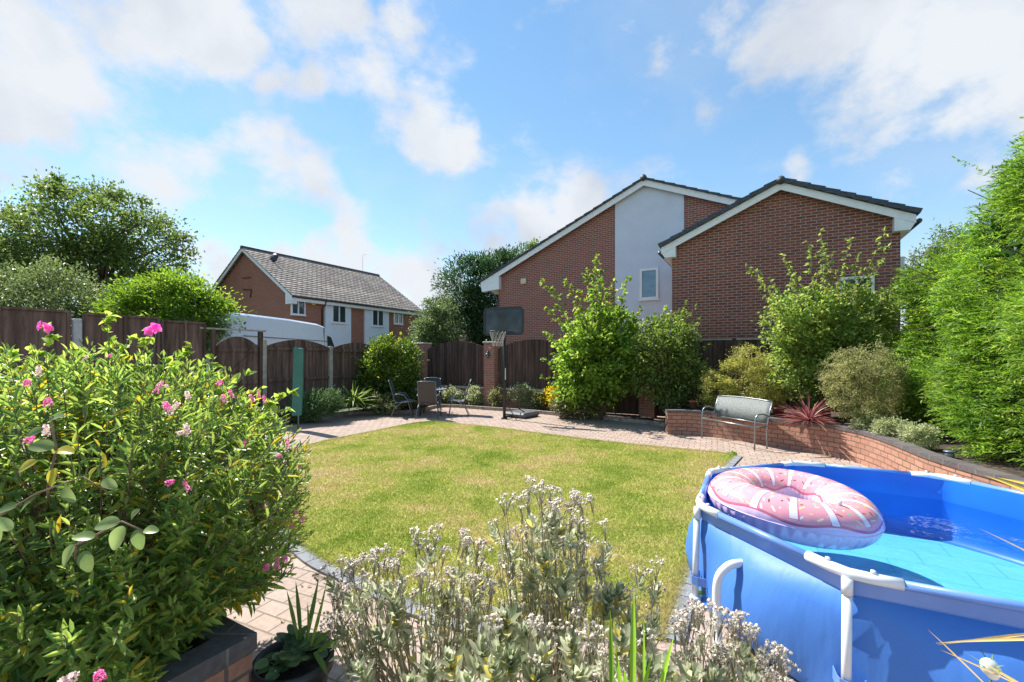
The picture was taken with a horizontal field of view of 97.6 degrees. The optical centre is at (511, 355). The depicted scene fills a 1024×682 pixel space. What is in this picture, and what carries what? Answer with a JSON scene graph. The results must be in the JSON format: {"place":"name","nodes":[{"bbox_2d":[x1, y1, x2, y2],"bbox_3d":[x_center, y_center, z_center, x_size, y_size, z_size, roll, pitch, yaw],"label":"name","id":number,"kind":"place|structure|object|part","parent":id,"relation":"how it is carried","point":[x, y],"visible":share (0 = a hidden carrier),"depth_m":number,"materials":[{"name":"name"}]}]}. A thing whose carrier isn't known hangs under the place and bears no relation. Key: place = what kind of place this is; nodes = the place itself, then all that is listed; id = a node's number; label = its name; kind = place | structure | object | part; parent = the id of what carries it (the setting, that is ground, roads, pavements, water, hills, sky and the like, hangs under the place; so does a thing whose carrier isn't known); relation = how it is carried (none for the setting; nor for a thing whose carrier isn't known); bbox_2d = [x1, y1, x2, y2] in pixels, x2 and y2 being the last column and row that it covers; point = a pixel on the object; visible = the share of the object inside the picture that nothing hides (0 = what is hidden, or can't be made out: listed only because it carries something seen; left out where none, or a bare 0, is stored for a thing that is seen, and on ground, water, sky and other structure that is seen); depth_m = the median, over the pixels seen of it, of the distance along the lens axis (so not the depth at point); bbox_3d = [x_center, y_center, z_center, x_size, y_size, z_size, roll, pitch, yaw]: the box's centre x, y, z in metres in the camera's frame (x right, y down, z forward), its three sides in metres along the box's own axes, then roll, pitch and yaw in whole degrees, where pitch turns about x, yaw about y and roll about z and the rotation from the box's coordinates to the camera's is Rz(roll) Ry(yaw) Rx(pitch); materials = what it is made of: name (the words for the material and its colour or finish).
{"place":"outdoors","nodes":[
{"label":"outdoors","id":0,"kind":"place"},
{"bbox_2d":[78,263,256,362],"bbox_3d":[-9.837,-0.451,12.997,4.562,4.415,3.259,0,0,0],"label":"laurel bush","id":1,"kind":"object","parent":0,"point":[170,294],"visible":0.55,"depth_m":12.36,"materials":[{"name":"green plant"}]},
{"bbox_2d":[71,358,385,420],"bbox_3d":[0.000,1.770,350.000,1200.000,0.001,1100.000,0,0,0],"label":"ground","id":2,"kind":"structure","parent":0,"point":[338,411],"depth_m":14.74,"materials":[{"name":"brown soil"}]},
{"bbox_2d":[0,190,67,309],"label":"oak tree","id":3,"kind":"object","parent":2,"relation":"on","point":[5,231],"visible":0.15,"depth_m":25.62,"materials":[{"name":"green plant"}]},
{"bbox_2d":[0,252,116,359],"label":"hazy shrub tree","id":4,"kind":"object","parent":2,"relation":"on","point":[41,296],"visible":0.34,"depth_m":14.56,"materials":[{"name":"green plant"}]},
{"bbox_2d":[0,166,205,310],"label":"oak tree","id":5,"kind":"object","parent":2,"relation":"on","point":[104,246],"visible":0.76,"depth_m":24.34,"materials":[{"name":"green plant"}]},
{"bbox_2d":[404,289,469,347],"bbox_3d":[-4.651,-1.069,26.919,4.351,5.700,3.620,0,0,0],"label":"ash tree","id":6,"kind":"object","parent":2,"relation":"on","point":[428,326],"visible":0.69,"depth_m":26.38,"materials":[{"name":"green plant"}]},
{"bbox_2d":[478,174,739,346],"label":"brick house","id":7,"kind":"structure","parent":2,"relation":"on","point":[624,232],"depth_m":17.04,"materials":[{"name":"brick"}]},
{"bbox_2d":[638,267,659,300],"bbox_3d":[4.984,-2.595,16.295,0.761,1.169,0.110,0,0,29],"label":"window","id":8,"kind":"structure","parent":7,"relation":"in","point":[649,277],"depth_m":16.31,"materials":[{"name":"white plastic"}]},
{"bbox_2d":[658,176,922,338],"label":"brick house","id":9,"kind":"structure","parent":2,"relation":"on","point":[709,257],"depth_m":11.77,"materials":[{"name":"brick"}]},
{"bbox_2d":[840,275,874,316],"bbox_3d":[8.390,-1.395,10.904,0.674,1.070,0.050,0,0,29],"label":"window","id":10,"kind":"structure","parent":9,"relation":"in","point":[864,281],"depth_m":10.85,"materials":[{"name":"white plastic"}]},
{"bbox_2d":[900,256,904,306],"bbox_3d":[9.610,-1.778,11.259,0.140,1.195,1.300,0,0,29],"label":"window","id":11,"kind":"structure","parent":9,"relation":"in","point":[902,259],"depth_m":10.72,"materials":[{"name":"white plastic"}]},
{"bbox_2d":[905,217,976,286],"bbox_3d":[14.533,-1.398,14.962,3.479,6.314,2.552,0,0,-12],"label":"cedar tree","id":12,"kind":"object","parent":2,"relation":"on","point":[914,262],"visible":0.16,"depth_m":14.93,"materials":[{"name":"green plant"}]},
{"bbox_2d":[172,312,334,378],"bbox_3d":[-8.653,0.015,16.505,2.018,2.630,7.500,0,0,4],"label":"panel van","id":13,"kind":"object","parent":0,"point":[279,329],"visible":0.05,"depth_m":14.71,"materials":[{"name":"paint"}]},
{"bbox_3d":[-7.506,-0.495,18.690,0.035,0.650,0.720,0,0,4],"label":"side window","id":14,"kind":"part","parent":13,"relation":"part of","materials":[{"name":"black glass"}]},
{"bbox_2d":[210,245,423,345],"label":"brick house","id":15,"kind":"structure","parent":0,"point":[341,305],"depth_m":27.18,"materials":[{"name":"tile"}]},
{"bbox_2d":[290,302,305,315],"bbox_3d":[-11.750,-2.642,24.641,0.110,0.886,0.958,0,0,29],"label":"window","id":16,"kind":"structure","parent":15,"relation":"in","point":[299,309],"depth_m":24.62,"materials":[{"name":"white plastic"}]},
{"bbox_2d":[332,306,346,323],"bbox_3d":[-10.361,-2.508,26.884,0.110,1.195,1.150,0,0,29],"label":"window","id":17,"kind":"structure","parent":15,"relation":"in","point":[339,314],"depth_m":26.86,"materials":[{"name":"white plastic"}]},
{"bbox_2d":[371,310,383,326],"bbox_3d":[-8.847,-2.511,29.597,0.110,1.227,1.146,0,0,29],"label":"window","id":18,"kind":"structure","parent":15,"relation":"in","point":[377,316],"depth_m":29.58,"materials":[{"name":"white plastic"}]},
{"bbox_2d":[393,313,402,324],"bbox_3d":[-7.968,-2.628,31.420,0.110,0.917,0.989,0,0,29],"label":"window","id":19,"kind":"structure","parent":15,"relation":"in","point":[397,318],"depth_m":31.37,"materials":[{"name":"white plastic"}]},
{"bbox_2d":[419,314,466,341],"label":"brick house","id":20,"kind":"structure","parent":0,"point":[457,328],"depth_m":59.87,"materials":[{"name":"brick"}]},
{"bbox_2d":[27,407,869,681],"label":"patio","id":21,"kind":"structure","parent":0,"point":[264,622],"depth_m":8.27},
{"bbox_2d":[0,306,205,436],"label":"boundary fence","id":22,"kind":"object","parent":21,"relation":"on","point":[18,325],"visible":0.37,"depth_m":8.57,"materials":[{"name":"brown wood"}]},
{"bbox_2d":[34,533,256,681],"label":"brick planter","id":23,"kind":"object","parent":21,"relation":"on","point":[223,653],"visible":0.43,"depth_m":1.93,"materials":[{"name":"brick"}]},
{"bbox_2d":[0,310,299,534],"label":"mallow plant","id":24,"kind":"object","parent":23,"relation":"in","point":[152,328],"visible":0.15,"depth_m":2.50,"materials":[{"name":"green plant"}]},
{"bbox_2d":[0,336,316,681],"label":"hebe shrub","id":25,"kind":"object","parent":23,"relation":"in","point":[126,611],"visible":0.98,"depth_m":1.85,"materials":[{"name":"green plant"}]},
{"bbox_2d":[0,413,158,571],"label":"sapling branch","id":26,"kind":"object","parent":25,"relation":"attached to","point":[84,560],"visible":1,"depth_m":1.19,"materials":[{"name":"green plant"}]},
{"bbox_2d":[251,633,334,681],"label":"plant pot","id":27,"kind":"object","parent":21,"relation":"on","point":[310,670],"visible":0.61,"depth_m":2.09,"materials":[{"name":"black plastic"}]},
{"bbox_2d":[254,624,330,679],"bbox_3d":[-1.034,1.397,2.131,0.339,0.168,0.283,0,0,-36],"label":"heuchera plant","id":28,"kind":"object","parent":27,"relation":"on","point":[291,654],"visible":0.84,"depth_m":2.11,"materials":[{"name":"green plant"}]},
{"bbox_2d":[287,578,338,675],"bbox_3d":[-0.892,1.206,2.057,0.267,0.377,0.124,0,0,24],"label":"gladiolus plant","id":29,"kind":"object","parent":27,"relation":"in","point":[319,658],"visible":0.97,"depth_m":2.08,"materials":[{"name":"green plant"}]},
{"bbox_2d":[292,347,303,429],"bbox_3d":[-5.045,0.772,10.558,0.259,1.955,0.170,0,0,-17],"label":"dryer cover","id":30,"kind":"object","parent":21,"relation":"on","point":[298,373],"visible":0.89,"depth_m":10.49,"materials":[{"name":"green fabric"}]},
{"bbox_2d":[388,380,413,417],"bbox_3d":[-3.202,1.223,12.939,0.710,1.063,0.646,0,0,-9],"label":"patio chair","id":31,"kind":"object","parent":21,"relation":"on","point":[394,394],"visible":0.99,"depth_m":12.83,"materials":[{"name":"grey metal"}]},
{"bbox_2d":[312,523,505,681],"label":"silver shrub","id":32,"kind":"object","parent":21,"relation":"on","point":[469,612],"visible":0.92,"depth_m":2.07,"materials":[{"name":"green plant"}]},
{"bbox_2d":[277,528,541,643],"bbox_3d":[-1.078,1.744,3.494,3.272,0.032,0.374,0,0,34],"label":"lawn edging","id":33,"kind":"object","parent":21,"relation":"on","point":[307,559],"visible":0.23,"depth_m":3.60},
{"bbox_2d":[415,381,440,418],"bbox_3d":[-2.359,1.223,12.647,0.646,1.063,0.710,0,0,-1],"label":"patio chair","id":34,"kind":"object","parent":21,"relation":"on","point":[427,393],"visible":1,"depth_m":12.42,"materials":[{"name":"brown fabric"}]},
{"bbox_2d":[418,377,441,412],"bbox_3d":[-2.550,1.223,14.073,0.646,1.063,0.710,0,0,0],"label":"patio chair","id":35,"kind":"object","parent":21,"relation":"on","point":[437,380],"visible":0.31,"depth_m":14.36,"materials":[{"name":"grey metal"}]},
{"bbox_2d":[414,388,446,415],"bbox_3d":[-2.420,1.369,13.350,0.980,0.768,0.980,0,0,0],"label":"patio table","id":36,"kind":"object","parent":21,"relation":"on","point":[439,389],"visible":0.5,"depth_m":13.11,"materials":[{"name":"grey glass"}]},
{"bbox_2d":[223,404,664,428],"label":"border kerb","id":37,"kind":"structure","parent":21,"relation":"on","point":[640,421],"depth_m":13.27,"materials":[{"name":"stone"}]},
{"bbox_2d":[447,379,471,415],"bbox_3d":[-1.547,1.223,13.257,0.710,1.063,0.646,0,0,-6],"label":"patio chair","id":38,"kind":"object","parent":21,"relation":"on","point":[456,400],"visible":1,"depth_m":13.02,"materials":[{"name":"grey metal"}]},
{"bbox_2d":[233,415,738,649],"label":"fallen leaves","id":39,"kind":"object","parent":21,"relation":"on","point":[281,620],"visible":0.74,"depth_m":9.78,"materials":[{"name":"brown plant"}]},
{"bbox_2d":[484,306,538,418],"bbox_3d":[0.056,0.220,12.381,1.104,3.060,1.824,0,0,44],"label":"basketball hoop","id":40,"kind":"object","parent":21,"relation":"on","point":[503,321],"visible":1,"depth_m":12.15,"materials":[{"name":"grey plastic"}]},
{"bbox_2d":[415,339,654,418],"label":"pier wall","id":41,"kind":"structure","parent":21,"relation":"on","point":[459,364],"depth_m":15.06,"materials":[{"name":"wood"}]},
{"bbox_2d":[435,602,676,681],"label":"silver shrub","id":42,"kind":"object","parent":21,"relation":"on","point":[497,657],"visible":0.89,"depth_m":1.56,"materials":[{"name":"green plant"}]},
{"bbox_2d":[483,475,631,681],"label":"silver shrub","id":43,"kind":"object","parent":21,"relation":"on","point":[552,530],"visible":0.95,"depth_m":1.99,"materials":[{"name":"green plant"}]},
{"bbox_2d":[603,555,666,678],"bbox_3d":[0.591,1.315,2.036,0.263,0.875,0.327,0,0,43],"label":"silver shrub","id":44,"kind":"object","parent":21,"relation":"on","point":[653,624],"visible":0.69,"depth_m":1.97,"materials":[{"name":"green plant"}]},
{"bbox_2d":[609,590,673,681],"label":"iris plant","id":45,"kind":"object","parent":21,"relation":"on","point":[633,659],"visible":1,"depth_m":1.37,"materials":[{"name":"green plant"}]},
{"bbox_2d":[698,587,704,600],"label":"weed tuft","id":46,"kind":"object","parent":21,"relation":"on","point":[700,591],"visible":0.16,"depth_m":3.20,"materials":[{"name":"green plant"}]},
{"bbox_2d":[663,455,741,645],"bbox_3d":[2.394,1.744,5.282,0.265,0.032,5.839,0,0,30],"label":"lawn edging","id":47,"kind":"object","parent":21,"relation":"on","point":[688,584],"visible":0.23,"depth_m":3.18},
{"bbox_2d":[670,597,800,681],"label":"silver shrub","id":48,"kind":"object","parent":21,"relation":"on","point":[716,669],"visible":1,"depth_m":1.79,"materials":[{"name":"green plant"}]},
{"bbox_2d":[701,395,772,449],"bbox_3d":[4.479,1.291,8.999,0.478,0.919,1.347,0,0,-20],"label":"garden bench","id":49,"kind":"object","parent":21,"relation":"on","point":[754,410],"visible":1,"depth_m":8.96,"materials":[{"name":"grey metal"}]},
{"bbox_2d":[665,409,1023,491],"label":"retaining wall","id":50,"kind":"structure","parent":21,"relation":"on","point":[868,448],"depth_m":7.66,"materials":[{"name":"brick"}]},
{"bbox_2d":[685,459,1023,681],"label":"swimming pool","id":51,"kind":"structure","parent":21,"relation":"on","point":[938,562],"depth_m":2.57,"materials":[{"name":"blue plastic"}]},
{"bbox_2d":[712,559,742,668],"bbox_3d":[1.292,1.500,2.684,0.436,0.502,0.186,0,0,-44],"label":"pool hose","id":52,"kind":"object","parent":51,"relation":"attached to","point":[723,570],"visible":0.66,"depth_m":2.72,"materials":[{"name":"white plastic"}]},
{"bbox_2d":[981,476,1023,549],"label":"dry reed","id":53,"kind":"object","parent":51,"relation":"on","point":[1015,485],"visible":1,"depth_m":1.86,"materials":[{"name":"yellow plant"}]},
{"label":"water","id":54,"kind":"structure","parent":51,"relation":"in","visible":0},
{"bbox_2d":[707,467,884,549],"bbox_3d":[2.111,1.113,3.399,1.176,0.336,1.036,4,5,0],"label":"pool float","id":55,"kind":"object","parent":54,"relation":"on","point":[803,508],"visible":0.99,"depth_m":3.07,"materials":[{"name":"pink plastic"}]},
{"bbox_2d":[260,402,656,423],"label":"soil","id":56,"kind":"structure","parent":0,"point":[627,416],"depth_m":13.22,"materials":[{"name":"brown soil"}]},
{"bbox_2d":[279,385,347,422],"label":"juniper shrub","id":57,"kind":"object","parent":56,"relation":"on","point":[316,405],"visible":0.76,"depth_m":11.57,"materials":[{"name":"green plant"}]},
{"bbox_2d":[263,339,417,421],"bbox_3d":[-4.880,0.655,14.145,0.110,2.190,6.200,0,0,29],"label":"garden fence","id":58,"kind":"object","parent":56,"relation":"on","point":[325,367],"visible":0.37,"depth_m":12.75,"materials":[{"name":"brown wood"}]},
{"bbox_2d":[200,327,265,422],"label":"wooden gate","id":59,"kind":"structure","parent":58,"relation":"attached to","point":[236,354],"depth_m":10.98,"materials":[{"name":"brown wood"}]},
{"bbox_2d":[338,382,379,412],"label":"yucca plant","id":60,"kind":"object","parent":56,"relation":"on","point":[353,398],"visible":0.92,"depth_m":12.77,"materials":[{"name":"green plant"}]},
{"bbox_2d":[355,390,405,414],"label":"olive shrub","id":61,"kind":"object","parent":56,"relation":"on","point":[380,398],"visible":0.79,"depth_m":13.15,"materials":[{"name":"green plant"}]},
{"bbox_2d":[346,332,426,407],"bbox_3d":[-3.856,0.480,14.127,2.506,2.467,1.798,0,0,0],"label":"laurel shrub","id":62,"kind":"object","parent":56,"relation":"on","point":[369,376],"visible":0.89,"depth_m":13.79,"materials":[{"name":"green plant"}]},
{"bbox_2d":[364,331,417,375],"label":"laurel shoots","id":63,"kind":"object","parent":62,"relation":"attached to","point":[399,338],"visible":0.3,"depth_m":14.01,"materials":[{"name":"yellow plant"}]},
{"bbox_2d":[398,385,428,409],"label":"olive shrub","id":64,"kind":"object","parent":56,"relation":"on","point":[415,401],"visible":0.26,"depth_m":14.11,"materials":[{"name":"green plant"}]},
{"bbox_2d":[440,385,467,403],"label":"border shrub","id":65,"kind":"object","parent":56,"relation":"on","point":[452,389],"visible":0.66,"depth_m":15.62,"materials":[{"name":"green plant"}]},
{"bbox_2d":[461,384,483,405],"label":"border shrub","id":66,"kind":"object","parent":56,"relation":"on","point":[476,392],"visible":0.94,"depth_m":15.26,"materials":[{"name":"green plant"}]},
{"bbox_2d":[485,383,507,406],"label":"border shrub","id":67,"kind":"object","parent":56,"relation":"on","point":[496,402],"visible":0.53,"depth_m":14.87,"materials":[{"name":"green plant"}]},
{"bbox_2d":[506,381,536,407],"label":"border shrub","id":68,"kind":"object","parent":56,"relation":"on","point":[526,387],"visible":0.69,"depth_m":14.48,"materials":[{"name":"green plant"}]},
{"bbox_2d":[526,387,547,409],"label":"border shrub","id":69,"kind":"object","parent":56,"relation":"on","point":[534,398],"visible":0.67,"depth_m":14.12,"materials":[{"name":"green plant"}]},
{"bbox_2d":[539,385,560,410],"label":"border shrub","id":70,"kind":"object","parent":56,"relation":"on","point":[550,392],"visible":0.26,"depth_m":13.86,"materials":[{"name":"yellow plant"}]},
{"bbox_2d":[549,389,606,419],"bbox_3d":[1.850,1.392,12.505,1.658,1.132,1.316,0,0,0],"label":"ivy skirt","id":71,"kind":"object","parent":56,"relation":"on","point":[563,411],"visible":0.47,"depth_m":12.27,"materials":[{"name":"green plant"}]},
{"bbox_2d":[539,252,681,419],"bbox_3d":[2.761,-0.351,12.108,4.158,4.488,2.584,0,0,0],"label":"hazel tree","id":72,"kind":"object","parent":56,"relation":"on","point":[588,356],"visible":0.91,"depth_m":11.74,"materials":[{"name":"green plant"}]},
{"bbox_2d":[410,241,531,346],"bbox_3d":[-2.130,-3.035,29.917,9.536,9.641,6.400,0,0,0],"label":"conifer tree","id":73,"kind":"object","parent":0,"point":[476,298],"visible":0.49,"depth_m":28.89,"materials":[{"name":"green plant"}]},
{"bbox_2d":[478,236,540,300],"bbox_3d":[-0.046,-3.185,31.007,5.284,9.908,3.550,0,0,12],"label":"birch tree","id":74,"kind":"object","parent":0,"point":[528,244],"visible":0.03,"depth_m":30.46,"materials":[{"name":"green plant"}]},
{"bbox_2d":[284,421,736,643],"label":"lawn","id":75,"kind":"structure","parent":0,"point":[518,560],"depth_m":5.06,"materials":[{"name":"green plant"}]},
{"bbox_2d":[0,0,1023,339],"label":"sky","id":76,"kind":"structure","parent":0,"point":[403,135],"materials":[{"name":"blue"}]},
{"bbox_2d":[657,402,1023,477],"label":"raised bed soil","id":77,"kind":"structure","parent":0,"point":[1001,464],"depth_m":6.21,"materials":[{"name":"brown soil"}]},
{"bbox_2d":[622,300,712,409],"bbox_3d":[3.933,0.199,11.313,2.278,3.129,2.091,0,0,0],"label":"camellia tree","id":78,"kind":"object","parent":77,"relation":"on","point":[673,354],"visible":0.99,"depth_m":11.00,"materials":[{"name":"green plant"}]},
{"bbox_2d":[689,400,698,407],"bbox_3d":[4.322,1.150,10.657,0.216,0.160,0.216,0,0,0],"label":"plant pot","id":79,"kind":"object","parent":77,"relation":"on","point":[693,403],"visible":0.95,"depth_m":10.59,"materials":[{"name":"ceramic"}]},
{"bbox_2d":[695,341,795,409],"bbox_3d":[5.324,0.521,10.071,2.389,1.710,1.376,0,0,0],"label":"euonymus shrub","id":80,"kind":"object","parent":77,"relation":"on","point":[761,371],"visible":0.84,"depth_m":10.03,"materials":[{"name":"green plant"}]},
{"bbox_2d":[772,407,784,416],"bbox_3d":[5.723,1.210,9.633,0.259,0.200,0.259,0,0,0],"label":"plant pot","id":81,"kind":"object","parent":77,"relation":"on","point":[777,411],"visible":0.88,"depth_m":9.55,"materials":[{"name":"ceramic"}]},
{"bbox_2d":[655,336,903,417],"bbox_3d":[6.665,0.650,11.194,6.090,2.200,0.095,0,0,29],"label":"back fence","id":82,"kind":"object","parent":77,"relation":"on","point":[714,352],"visible":0.16,"depth_m":11.71,"materials":[{"name":"brown wood"}]},
{"bbox_2d":[773,392,845,429],"bbox_3d":[5.361,0.954,8.141,1.225,0.742,1.087,0,0,-38],"label":"cordyline plant","id":83,"kind":"object","parent":77,"relation":"on","point":[807,415],"visible":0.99,"depth_m":8.08,"materials":[{"name":"red plant"}]},
{"bbox_2d":[745,226,909,418],"bbox_3d":[6.395,-0.607,9.303,3.632,3.851,1.923,0,0,0],"label":"plum tree","id":84,"kind":"object","parent":77,"relation":"on","point":[804,346],"visible":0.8,"depth_m":9.01,"materials":[{"name":"green plant"}]},
{"bbox_2d":[812,338,915,423],"bbox_3d":[5.953,0.506,7.587,1.413,1.608,1.280,0,0,0],"label":"euonymus shrub","id":85,"kind":"object","parent":77,"relation":"on","point":[881,393],"visible":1,"depth_m":7.40,"materials":[{"name":"green plant"}]},
{"bbox_2d":[843,408,887,432],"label":"heather plant","id":86,"kind":"object","parent":77,"relation":"on","point":[861,420],"visible":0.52,"depth_m":7.34,"materials":[{"name":"green plant"}]},
{"bbox_2d":[869,415,917,439],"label":"heather plant","id":87,"kind":"object","parent":77,"relation":"on","point":[885,426],"visible":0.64,"depth_m":6.80,"materials":[{"name":"green plant"}]},
{"bbox_2d":[891,419,948,449],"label":"heather plant","id":88,"kind":"object","parent":77,"relation":"on","point":[921,430],"visible":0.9,"depth_m":6.19,"materials":[{"name":"green plant"}]},
{"bbox_2d":[854,116,1023,469],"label":"conifer hedge","id":89,"kind":"object","parent":77,"relation":"on","point":[961,342],"visible":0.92,"depth_m":6.27,"materials":[{"name":"green plant"}]},
{"bbox_2d":[943,450,956,457],"bbox_3d":[5.573,1.252,5.704,0.130,0.095,0.130,0,0,0],"label":"garden light","id":90,"kind":"object","parent":77,"relation":"on","point":[949,453],"visible":0.78,"depth_m":5.67,"materials":[{"name":"grey metal"}]},
{"bbox_2d":[933,633,1023,681],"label":"dry reed","id":91,"kind":"object","parent":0,"point":[1011,637],"visible":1,"depth_m":1.12,"materials":[{"name":"beige plant"}]},
{"bbox_2d":[970,646,1002,681],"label":"lily bud","id":92,"kind":"object","parent":91,"relation":"attached to","point":[991,662],"visible":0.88,"depth_m":1.19,"materials":[{"name":"white plant"}]}
]}

